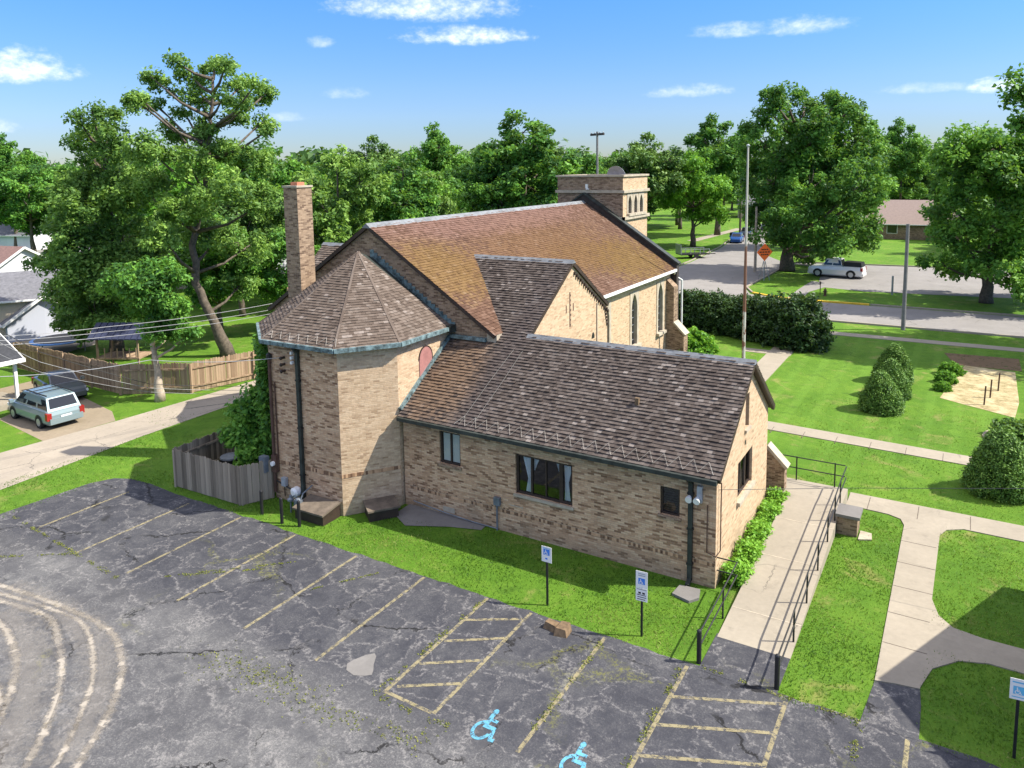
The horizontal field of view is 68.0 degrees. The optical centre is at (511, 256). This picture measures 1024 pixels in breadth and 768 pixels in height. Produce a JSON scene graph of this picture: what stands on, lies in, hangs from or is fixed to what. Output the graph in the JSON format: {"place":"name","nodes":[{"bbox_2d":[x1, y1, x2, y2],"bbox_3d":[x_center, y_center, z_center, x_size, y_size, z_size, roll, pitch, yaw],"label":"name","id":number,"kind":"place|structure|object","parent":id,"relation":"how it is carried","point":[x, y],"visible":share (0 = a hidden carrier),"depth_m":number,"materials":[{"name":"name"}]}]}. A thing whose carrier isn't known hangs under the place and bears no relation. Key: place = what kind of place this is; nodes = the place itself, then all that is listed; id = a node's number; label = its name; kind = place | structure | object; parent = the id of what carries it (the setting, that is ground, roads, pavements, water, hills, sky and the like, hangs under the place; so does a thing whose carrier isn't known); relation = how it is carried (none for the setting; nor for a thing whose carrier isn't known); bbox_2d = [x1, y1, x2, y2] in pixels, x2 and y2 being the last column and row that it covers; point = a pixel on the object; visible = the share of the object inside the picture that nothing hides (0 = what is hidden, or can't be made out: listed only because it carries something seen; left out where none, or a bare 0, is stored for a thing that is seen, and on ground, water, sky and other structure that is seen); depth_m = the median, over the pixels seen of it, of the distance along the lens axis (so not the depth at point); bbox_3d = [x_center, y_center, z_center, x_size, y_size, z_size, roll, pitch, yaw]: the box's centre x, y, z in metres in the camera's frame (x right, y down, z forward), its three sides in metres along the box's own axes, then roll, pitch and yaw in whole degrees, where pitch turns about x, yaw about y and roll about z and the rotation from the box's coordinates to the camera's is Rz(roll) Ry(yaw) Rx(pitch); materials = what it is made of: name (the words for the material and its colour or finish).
{"place":"outdoors","nodes":[
{"label":"outdoors","id":0,"kind":"place"},
{"bbox_2d":[0,334,25,411],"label":"house","id":1,"kind":"structure","parent":0,"point":[9,353],"depth_m":40.82,"materials":[{"name":"beige"}]},
{"bbox_2d":[0,246,54,271],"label":"house","id":2,"kind":"structure","parent":0,"point":[11,257],"depth_m":72.11,"materials":[{"name":"white"}]},
{"bbox_2d":[10,331,94,352],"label":"concrete driveway","id":3,"kind":"structure","parent":0,"point":[64,348],"depth_m":54.83,"materials":[{"name":"concrete"}]},
{"bbox_2d":[0,294,66,342],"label":"garage","id":4,"kind":"structure","parent":3,"relation":"on","point":[32,317],"depth_m":57.06,"materials":[{"name":"white"}]},
{"bbox_2d":[29,333,85,350],"bbox_3d":[-31.847,6.183,53.678,3.900,0.873,3.860,3,8,31],"label":"trampoline","id":5,"kind":"object","parent":3,"relation":"on","point":[54,340],"visible":0.53,"depth_m":52.94,"materials":[{"name":"blue plastic"}]},
{"bbox_2d":[0,381,114,440],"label":"gravel driveway","id":6,"kind":"structure","parent":0,"point":[94,414],"depth_m":38.27,"materials":[{"name":"gravel"}]},
{"bbox_2d":[7,383,84,428],"bbox_3d":[-23.866,7.473,38.727,4.610,1.634,2.180,4,8,34],"label":"minivan","id":7,"kind":"object","parent":6,"relation":"on","point":[51,404],"visible":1,"depth_m":37.76,"materials":[{"name":"teal paint"}]},
{"bbox_2d":[31,368,88,396],"bbox_3d":[-25.602,7.159,42.975,4.410,1.299,2.080,5,9,42],"label":"sedan","id":8,"kind":"object","parent":6,"relation":"on","point":[78,387],"visible":0.7,"depth_m":42.48,"materials":[{"name":"grey paint"}]},
{"bbox_2d":[0,380,255,489],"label":"alley","id":9,"kind":"structure","parent":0,"point":[19,463],"depth_m":35.79,"materials":[{"name":"grey concrete"}]},
{"bbox_2d":[0,478,999,767],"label":"parking lot","id":10,"kind":"structure","parent":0,"point":[166,712],"depth_m":18.88,"materials":[{"name":"grey asphalt"}]},
{"bbox_2d":[0,619,20,724],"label":"tyre track","id":11,"kind":"structure","parent":10,"relation":"on","point":[16,658],"depth_m":19.45,"materials":[{"name":"paint"}]},
{"bbox_2d":[0,599,64,766],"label":"tyre track","id":12,"kind":"structure","parent":10,"relation":"on","point":[58,639],"depth_m":19.43,"materials":[{"name":"paint"}]},
{"bbox_2d":[0,592,96,767],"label":"tyre track","id":13,"kind":"structure","parent":10,"relation":"on","point":[92,658],"depth_m":19.21,"materials":[{"name":"paint"}]},
{"bbox_2d":[0,583,126,767],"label":"tyre track","id":14,"kind":"structure","parent":10,"relation":"on","point":[120,672],"depth_m":19.78,"materials":[{"name":"paint"}]},
{"bbox_2d":[346,653,375,675],"bbox_3d":[-3.832,10.331,19.221,0.702,0.001,0.871,-1,7,-3],"label":"asphalt patch","id":15,"kind":"object","parent":10,"relation":"on","point":[362,665],"visible":1,"depth_m":19.18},
{"bbox_2d":[0,516,862,767],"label":"crack weeds","id":16,"kind":"object","parent":10,"relation":"on","point":[588,657],"visible":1,"depth_m":18.49,"materials":[{"name":"plant"}]},
{"bbox_2d":[470,709,498,742],"bbox_3d":[-0.602,10.536,17.098,0.579,0.001,1.022,0,7,9],"label":"wheelchair symbol","id":17,"kind":"object","parent":10,"relation":"on","point":[492,716],"visible":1,"depth_m":17.00,"materials":[{"name":"blue paint"}]},
{"bbox_2d":[543,618,571,637],"bbox_3d":[1.188,9.996,20.477,0.780,0.260,0.440,3,8,31],"label":"rock","id":18,"kind":"object","parent":10,"relation":"on","point":[562,629],"visible":1,"depth_m":20.41,"materials":[{"name":"stone"}]},
{"bbox_2d":[0,200,1023,767],"bbox_3d":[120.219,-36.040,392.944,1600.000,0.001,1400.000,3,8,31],"label":"lawn","id":19,"kind":"structure","parent":0,"point":[836,376],"depth_m":27.85,"materials":[{"name":"green plant"}]},
{"bbox_2d":[0,132,47,245],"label":"deciduous tree","id":20,"kind":"object","parent":19,"relation":"on","point":[6,150],"visible":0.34,"depth_m":120.91,"materials":[{"name":"green plant"}]},
{"bbox_2d":[0,223,52,249],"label":"house","id":21,"kind":"structure","parent":19,"relation":"on","point":[7,234],"depth_m":123.17,"materials":[{"name":"white"}]},
{"bbox_2d":[0,269,58,338],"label":"house","id":22,"kind":"structure","parent":19,"relation":"on","point":[19,290],"depth_m":57.84,"materials":[{"name":"beige"}]},
{"bbox_2d":[0,161,81,251],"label":"deciduous tree","id":23,"kind":"object","parent":19,"relation":"on","point":[26,218],"visible":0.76,"depth_m":105.95,"materials":[{"name":"green plant"}]},
{"bbox_2d":[25,159,79,217],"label":"deciduous tree","id":24,"kind":"object","parent":19,"relation":"on","point":[59,169],"visible":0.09,"depth_m":129.47,"materials":[{"name":"green plant"}]},
{"bbox_2d":[21,96,176,351],"bbox_3d":[-27.842,-1.937,51.662,9.396,17.428,8.670,-6,9,-38],"label":"deciduous tree","id":25,"kind":"object","parent":19,"relation":"on","point":[80,305],"visible":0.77,"depth_m":49.65,"materials":[{"name":"green plant"}]},
{"bbox_2d":[86,322,152,363],"bbox_3d":[-24.439,5.659,47.981,3.600,3.060,2.300,0,7,3],"label":"playset","id":26,"kind":"object","parent":19,"relation":"on","point":[113,355],"visible":0.76,"depth_m":47.24,"materials":[{"name":"blue wood"}]},
{"bbox_2d":[12,342,255,394],"bbox_3d":[-21.765,6.491,46.055,19.853,1.790,7.313,-1,7,-5],"label":"board fence","id":27,"kind":"object","parent":19,"relation":"on","point":[199,369],"visible":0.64,"depth_m":43.75,"materials":[{"name":"beige wood"}]},
{"bbox_2d":[95,253,205,402],"bbox_3d":[-19.478,3.870,41.110,4.745,8.162,5.590,-7,9,-43],"label":"deciduous tree","id":28,"kind":"object","parent":19,"relation":"on","point":[148,293],"visible":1,"depth_m":39.97,"materials":[{"name":"green plant"}]},
{"bbox_2d":[113,160,219,290],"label":"deciduous tree","id":29,"kind":"object","parent":19,"relation":"on","point":[149,211],"visible":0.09,"depth_m":75.95,"materials":[{"name":"green plant"}]},
{"bbox_2d":[110,47,280,356],"bbox_3d":[-20.225,-3.245,49.942,10.860,20.404,9.990,-1,7,-2],"label":"deciduous tree","id":30,"kind":"object","parent":19,"relation":"on","point":[220,189],"visible":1,"depth_m":48.98,"materials":[{"name":"green plant"}]},
{"bbox_2d":[174,211,257,329],"bbox_3d":[-22.034,1.375,56.235,6.873,9.570,6.798,-6,9,-37],"label":"deciduous tree","id":31,"kind":"object","parent":19,"relation":"on","point":[212,287],"visible":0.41,"depth_m":54.66,"materials":[{"name":"green plant"}]},
{"bbox_2d":[172,431,274,505],"bbox_3d":[-10.986,8.329,30.259,4.507,1.589,2.750,3,8,31],"label":"picket fence","id":32,"kind":"object","parent":19,"relation":"on","point":[199,467],"visible":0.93,"depth_m":29.07,"materials":[{"name":"grey wood"}]},
{"bbox_2d":[216,378,262,477],"bbox_3d":[-10.635,6.972,30.329,2.677,4.263,1.742,6,9,43],"label":"sapling","id":33,"kind":"object","parent":19,"relation":"on","point":[240,433],"visible":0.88,"depth_m":29.95,"materials":[{"name":"green plant"}]},
{"bbox_2d":[201,178,283,316],"bbox_3d":[-22.923,-0.772,64.818,7.834,11.814,7.905,-1,7,-4],"label":"deciduous tree","id":34,"kind":"object","parent":19,"relation":"on","point":[248,221],"visible":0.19,"depth_m":63.24,"materials":[{"name":"green plant"}]},
{"bbox_2d":[214,137,312,269],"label":"deciduous tree","id":35,"kind":"object","parent":19,"relation":"on","point":[283,176],"visible":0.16,"depth_m":79.61,"materials":[{"name":"green plant"}]},
{"bbox_2d":[235,222,320,303],"bbox_3d":[-17.386,1.585,57.896,7.438,8.631,6.794,1,7,14],"label":"deciduous tree","id":36,"kind":"object","parent":19,"relation":"on","point":[274,285],"visible":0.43,"depth_m":56.41,"materials":[{"name":"green plant"}]},
{"bbox_2d":[292,494,340,525],"bbox_3d":[-7.040,9.136,27.336,1.470,0.570,0.930,3,8,30],"label":"cellar hatch","id":37,"kind":"object","parent":19,"relation":"on","point":[318,510],"visible":1,"depth_m":27.14,"materials":[{"name":"concrete"}]},
{"bbox_2d":[259,144,393,247],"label":"deciduous tree","id":38,"kind":"object","parent":19,"relation":"on","point":[331,219],"visible":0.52,"depth_m":66.70,"materials":[{"name":"green plant"}]},
{"bbox_2d":[345,134,405,176],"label":"deciduous tree","id":39,"kind":"object","parent":19,"relation":"on","point":[384,154],"visible":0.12,"depth_m":132.69,"materials":[{"name":"green plant"}]},
{"bbox_2d":[363,495,399,521],"bbox_3d":[-4.717,9.128,27.464,1.170,0.490,0.880,-4,7,-23],"label":"cellar hatch","id":40,"kind":"object","parent":19,"relation":"on","point":[381,508],"visible":1,"depth_m":27.24,"materials":[{"name":"concrete"}]},
{"bbox_2d":[357,150,443,224],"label":"deciduous tree","id":41,"kind":"object","parent":19,"relation":"on","point":[409,189],"visible":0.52,"depth_m":77.06,"materials":[{"name":"green plant"}]},
{"bbox_2d":[401,168,468,215],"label":"deciduous tree","id":42,"kind":"object","parent":19,"relation":"on","point":[447,207],"visible":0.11,"depth_m":82.60,"materials":[{"name":"green plant"}]},
{"bbox_2d":[401,165,471,213],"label":"deciduous tree","id":43,"kind":"object","parent":19,"relation":"on","point":[461,204],"visible":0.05,"depth_m":87.80,"materials":[{"name":"green plant"}]},
{"bbox_2d":[409,121,471,179],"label":"deciduous tree","id":44,"kind":"object","parent":19,"relation":"on","point":[437,154],"visible":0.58,"depth_m":130.54,"materials":[{"name":"green plant"}]},
{"bbox_2d":[397,504,484,529],"bbox_3d":[-2.697,9.381,26.839,3.400,0.040,1.440,3,8,31],"label":"concrete pad","id":45,"kind":"object","parent":19,"relation":"on","point":[411,514],"visible":1,"depth_m":27.06,"materials":[{"name":"concrete"}]},
{"bbox_2d":[438,166,471,211],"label":"deciduous tree","id":46,"kind":"object","parent":19,"relation":"on","point":[455,183],"visible":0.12,"depth_m":110.51,"materials":[{"name":"green plant"}]},
{"bbox_2d":[459,147,530,211],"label":"deciduous tree","id":47,"kind":"object","parent":19,"relation":"on","point":[470,176],"visible":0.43,"depth_m":88.96,"materials":[{"name":"green plant"}]},
{"bbox_2d":[13,136,1014,204],"bbox_3d":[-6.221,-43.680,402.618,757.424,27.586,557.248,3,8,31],"label":"wood","id":48,"kind":"object","parent":19,"relation":"on","point":[307,156],"depth_m":232.96,"materials":[{"name":"green plant"}]},
{"bbox_2d":[459,108,583,210],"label":"deciduous tree","id":49,"kind":"object","parent":19,"relation":"on","point":[532,154],"visible":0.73,"depth_m":88.78,"materials":[{"name":"green plant"}]},
{"bbox_2d":[256,174,790,588],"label":"church","id":50,"kind":"structure","parent":19,"relation":"on","point":[534,372],"depth_m":27.59,"materials":[{"name":"brick"}]},
{"bbox_2d":[251,331,271,478],"bbox_3d":[-9.773,6.070,30.188,1.000,6.318,2.832,-3,7,-20],"label":"climbing vine","id":51,"kind":"object","parent":50,"relation":"attached to","point":[262,401],"visible":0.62,"depth_m":29.26,"materials":[{"name":"green plant"}]},
{"bbox_2d":[438,431,461,470],"bbox_3d":[-2.189,6.875,27.057,1.020,1.290,0.220,3,8,31],"label":"window","id":52,"kind":"structure","parent":50,"relation":"in","point":[450,449],"depth_m":27.12,"materials":[{"name":"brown wood"}]},
{"bbox_2d":[513,454,573,510],"bbox_3d":[1.072,7.415,25.188,2.260,1.490,0.278,3,8,31],"label":"window","id":53,"kind":"structure","parent":50,"relation":"in","point":[528,460],"depth_m":25.17,"materials":[{"name":"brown wood"}]},
{"bbox_2d":[630,290,641,345],"bbox_3d":[6.791,3.509,42.251,0.420,3.180,1.340,3,8,31],"label":"lancet window","id":54,"kind":"structure","parent":50,"relation":"in","point":[634,296],"depth_m":42.57,"materials":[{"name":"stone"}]},
{"bbox_2d":[656,280,666,336],"bbox_3d":[8.926,3.082,45.784,0.420,3.230,1.340,3,8,31],"label":"lancet window","id":55,"kind":"structure","parent":50,"relation":"in","point":[660,330],"depth_m":46.06,"materials":[{"name":"glass"}]},
{"bbox_2d":[657,486,680,521],"bbox_3d":[4.779,7.424,22.913,0.730,0.970,0.220,3,8,31],"label":"window","id":56,"kind":"structure","parent":50,"relation":"in","point":[676,506],"depth_m":22.98,"materials":[{"name":"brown wood"}]},
{"bbox_2d":[736,449,755,506],"bbox_3d":[7.657,7.169,25.002,0.260,1.380,2.050,3,8,31],"label":"window","id":57,"kind":"structure","parent":50,"relation":"in","point":[753,482],"depth_m":25.23,"materials":[{"name":"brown wood"}]},
{"bbox_2d":[40,253,1023,337],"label":"kerb","id":58,"kind":"structure","parent":19,"relation":"on","point":[956,331],"depth_m":56.16,"materials":[{"name":"grey concrete"}]},
{"bbox_2d":[542,546,551,605],"bbox_3d":[0.999,9.097,21.617,0.320,1.780,0.058,3,8,31],"label":"parking sign","id":59,"kind":"object","parent":19,"relation":"on","point":[547,555],"visible":1,"depth_m":21.56,"materials":[{"name":"metal"}]},
{"bbox_2d":[560,145,607,174],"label":"deciduous tree","id":60,"kind":"object","parent":19,"relation":"on","point":[589,159],"visible":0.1,"depth_m":99.69,"materials":[{"name":"green plant"}]},
{"bbox_2d":[636,570,647,636],"bbox_3d":[3.441,9.210,20.131,0.320,1.840,0.058,3,8,27],"label":"parking sign","id":61,"kind":"object","parent":19,"relation":"on","point":[642,584],"visible":1,"depth_m":20.07,"materials":[{"name":"metal"}]},
{"bbox_2d":[608,131,687,221],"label":"deciduous tree","id":62,"kind":"object","parent":19,"relation":"on","point":[663,171],"visible":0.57,"depth_m":108.17,"materials":[{"name":"green plant"}]},
{"bbox_2d":[672,585,699,602],"bbox_3d":[5.104,9.835,22.126,0.750,0.080,0.750,3,8,31],"label":"splash stone","id":63,"kind":"object","parent":19,"relation":"on","point":[687,594],"visible":1,"depth_m":22.08,"materials":[{"name":"concrete"}]},
{"bbox_2d":[678,288,708,326],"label":"yew bush","id":64,"kind":"object","parent":19,"relation":"on","point":[688,296],"visible":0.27,"depth_m":58.50,"materials":[{"name":"green plant"}]},
{"bbox_2d":[663,150,733,246],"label":"deciduous tree","id":65,"kind":"object","parent":19,"relation":"on","point":[697,190],"visible":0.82,"depth_m":111.30,"materials":[{"name":"green plant"}]},
{"bbox_2d":[687,326,719,354],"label":"bright shrub","id":66,"kind":"object","parent":19,"relation":"on","point":[701,341],"visible":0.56,"depth_m":47.87,"materials":[{"name":"green plant"}]},
{"bbox_2d":[683,288,727,332],"bbox_3d":[15.150,4.024,57.739,4.277,3.301,4.421,-7,9,-43],"label":"yew bush","id":67,"kind":"object","parent":19,"relation":"on","point":[704,303],"visible":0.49,"depth_m":56.77,"materials":[{"name":"green plant"}]},
{"bbox_2d":[696,557,737,663],"bbox_3d":[5.396,9.549,20.731,0.652,0.971,3.699,3,8,31],"label":"handrail","id":68,"kind":"object","parent":19,"relation":"on","point":[700,640],"visible":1,"depth_m":20.11,"materials":[{"name":"metal"}]},
{"bbox_2d":[683,112,758,234],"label":"deciduous tree","id":69,"kind":"object","parent":19,"relation":"on","point":[720,153],"visible":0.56,"depth_m":129.59,"materials":[{"name":"green plant"}]},
{"bbox_2d":[705,293,746,337],"bbox_3d":[16.363,4.363,55.933,4.209,3.307,4.148,-4,8,-28],"label":"yew bush","id":70,"kind":"object","parent":19,"relation":"on","point":[725,313],"visible":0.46,"depth_m":55.32,"materials":[{"name":"green plant"}]},
{"bbox_2d":[698,633,789,694],"bbox_3d":[5.867,10.208,19.096,1.900,0.001,1.700,3,8,31],"label":"asphalt ramp foot","id":71,"kind":"object","parent":19,"relation":"on","point":[751,666],"visible":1,"depth_m":19.03},
{"bbox_2d":[742,144,749,357],"bbox_3d":[13.812,0.196,44.882,0.217,13.580,0.217,3,8,31],"label":"flagpole","id":72,"kind":"object","parent":19,"relation":"on","point":[744,291],"visible":0.89,"depth_m":44.88,"materials":[{"name":"metal"}]},
{"bbox_2d":[725,292,772,341],"bbox_3d":[17.535,4.284,54.311,4.063,3.563,4.200,-2,7,-12],"label":"yew bush","id":73,"kind":"object","parent":19,"relation":"on","point":[752,302],"visible":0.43,"depth_m":53.93,"materials":[{"name":"green plant"}]},
{"bbox_2d":[720,485,790,587],"bbox_3d":[8.176,9.171,25.175,1.036,0.929,6.759,3,8,31],"label":"planting strip","id":74,"kind":"object","parent":19,"relation":"on","point":[749,547],"visible":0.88,"depth_m":24.66,"materials":[{"name":"green plant"}]},
{"bbox_2d":[748,293,791,346],"bbox_3d":[18.683,4.463,53.070,4.294,3.834,4.232,0,7,3],"label":"yew bush","id":75,"kind":"object","parent":19,"relation":"on","point":[767,304],"visible":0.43,"depth_m":52.37,"materials":[{"name":"green plant"}]},
{"bbox_2d":[757,346,792,380],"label":"footpath","id":76,"kind":"structure","parent":19,"relation":"on","point":[771,361],"depth_m":48.10,"materials":[{"name":"concrete"}]},
{"bbox_2d":[717,478,847,658],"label":"ramp","id":77,"kind":"structure","parent":19,"relation":"on","point":[772,587],"depth_m":22.81,"materials":[{"name":"concrete"}]},
{"bbox_2d":[774,466,846,690],"bbox_3d":[9.281,9.012,22.957,0.124,1.401,11.659,3,8,31],"label":"handrail","id":78,"kind":"object","parent":77,"relation":"on","point":[778,661],"visible":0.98,"depth_m":21.05,"materials":[{"name":"metal"}]},
{"bbox_2d":[763,291,836,354],"bbox_3d":[19.614,4.269,51.846,4.790,4.201,4.951,1,7,19],"label":"yew bush","id":79,"kind":"object","parent":19,"relation":"on","point":[802,326],"visible":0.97,"depth_m":50.50,"materials":[{"name":"green plant"}]},
{"bbox_2d":[728,80,898,270],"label":"deciduous tree","id":80,"kind":"object","parent":19,"relation":"on","point":[821,144],"visible":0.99,"depth_m":82.52,"materials":[{"name":"green plant"}]},
{"bbox_2d":[768,421,970,464],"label":"footpath","id":81,"kind":"structure","parent":19,"relation":"on","point":[885,446],"depth_m":33.72,"materials":[{"name":"concrete"}]},
{"bbox_2d":[856,369,905,416],"bbox_3d":[18.579,6.764,38.168,2.270,2.233,2.301,3,8,31],"label":"cone shrub","id":82,"kind":"object","parent":19,"relation":"on","point":[881,394],"visible":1,"depth_m":37.67,"materials":[{"name":"green plant"}]},
{"bbox_2d":[870,342,913,384],"bbox_3d":[21.764,6.042,43.235,2.353,2.392,2.321,0,7,6],"label":"cone shrub","id":83,"kind":"object","parent":19,"relation":"on","point":[896,352],"visible":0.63,"depth_m":42.75,"materials":[{"name":"green plant"}]},
{"bbox_2d":[876,358,912,401],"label":"cone shrub","id":84,"kind":"object","parent":19,"relation":"on","point":[893,368],"visible":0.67,"depth_m":40.00,"materials":[{"name":"green plant"}]},
{"bbox_2d":[865,116,931,199],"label":"deciduous tree","id":85,"kind":"object","parent":19,"relation":"on","point":[910,156],"visible":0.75,"depth_m":133.95,"materials":[{"name":"green plant"}]},
{"bbox_2d":[901,224,909,329],"bbox_3d":[28.995,1.524,55.923,0.296,7.900,0.296,3,8,31],"label":"utility pole","id":86,"kind":"object","parent":19,"relation":"on","point":[903,316],"visible":1,"depth_m":55.85,"materials":[{"name":"metal"}]},
{"bbox_2d":[846,492,1023,689],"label":"footpath","id":87,"kind":"structure","parent":19,"relation":"on","point":[900,666],"depth_m":21.04,"materials":[{"name":"concrete"}]},
{"bbox_2d":[870,304,1023,316],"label":"kerb","id":88,"kind":"structure","parent":19,"relation":"on","point":[949,310],"depth_m":63.05,"materials":[{"name":"grey concrete"}]},
{"bbox_2d":[914,119,1023,304],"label":"deciduous tree","id":89,"kind":"object","parent":19,"relation":"on","point":[998,228],"visible":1,"depth_m":62.34,"materials":[{"name":"green plant"}]},
{"bbox_2d":[940,365,1018,417],"bbox_3d":[25.964,7.229,41.728,3.428,0.001,9.626,4,9,37],"label":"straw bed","id":90,"kind":"object","parent":19,"relation":"on","point":[969,388],"visible":0.88,"depth_m":41.16,"materials":[{"name":"sand"}]},
{"bbox_2d":[933,369,958,384],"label":"flowering shrub","id":91,"kind":"object","parent":90,"relation":"on","point":[942,375],"visible":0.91,"depth_m":42.69,"materials":[{"name":"green plant"}]},
{"bbox_2d":[945,353,1021,370],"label":"bare soil","id":92,"kind":"structure","parent":19,"relation":"on","point":[991,362],"depth_m":47.19,"materials":[{"name":"soil"}]},
{"bbox_2d":[958,426,1023,504],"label":"cone shrub","id":93,"kind":"object","parent":19,"relation":"on","point":[996,460],"visible":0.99,"depth_m":28.02,"materials":[{"name":"green plant"}]},
{"bbox_2d":[988,417,1023,444],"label":"shrub","id":94,"kind":"object","parent":19,"relation":"on","point":[1015,425],"visible":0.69,"depth_m":33.92,"materials":[{"name":"green plant"}]},
{"bbox_2d":[992,63,1023,136],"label":"deciduous tree","id":95,"kind":"object","parent":19,"relation":"on","point":[1016,93],"visible":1,"depth_m":51.74,"materials":[{"name":"green plant"}]},
{"bbox_2d":[1009,677,1023,758],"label":"parking sign","id":96,"kind":"object","parent":19,"relation":"on","point":[1016,692],"visible":1,"depth_m":15.79,"materials":[{"name":"metal"}]},
{"bbox_2d":[0,0,1023,165],"label":"sky","id":97,"kind":"structure","parent":0,"point":[345,72],"materials":[{"name":"blue"}]},
{"bbox_2d":[37,224,1023,335],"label":"street","id":98,"kind":"structure","parent":0,"point":[722,268],"depth_m":65.89,"materials":[{"name":"grey asphalt"}]},
{"bbox_2d":[835,503,862,537],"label":"brick pier","id":99,"kind":"structure","parent":0,"point":[848,519],"depth_m":25.56,"materials":[{"name":"brick"}]},
{"bbox_2d":[860,681,920,740],"bbox_3d":[8.781,10.358,17.517,1.170,0.001,1.820,3,8,31],"label":"asphalt apron","id":100,"kind":"object","parent":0,"point":[894,708],"visible":1,"depth_m":17.39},
{"bbox_2d":[794,263,1012,297],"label":"side parking lot","id":101,"kind":"structure","parent":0,"point":[879,279],"depth_m":77.85,"materials":[{"name":"asphalt"}]},
{"bbox_2d":[808,257,866,278],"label":"pickup truck","id":102,"kind":"object","parent":101,"relation":"on","point":[838,266],"visible":0.98,"depth_m":81.91,"materials":[{"name":"white paint"}]},
{"bbox_2d":[860,200,972,240],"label":"house","id":103,"kind":"structure","parent":0,"point":[898,215],"depth_m":121.54,"materials":[{"name":"brick"}]},
{"bbox_2d":[830,332,1023,351],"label":"sidewalk","id":104,"kind":"structure","parent":0,"point":[932,342],"depth_m":52.48,"materials":[{"name":"concrete"}]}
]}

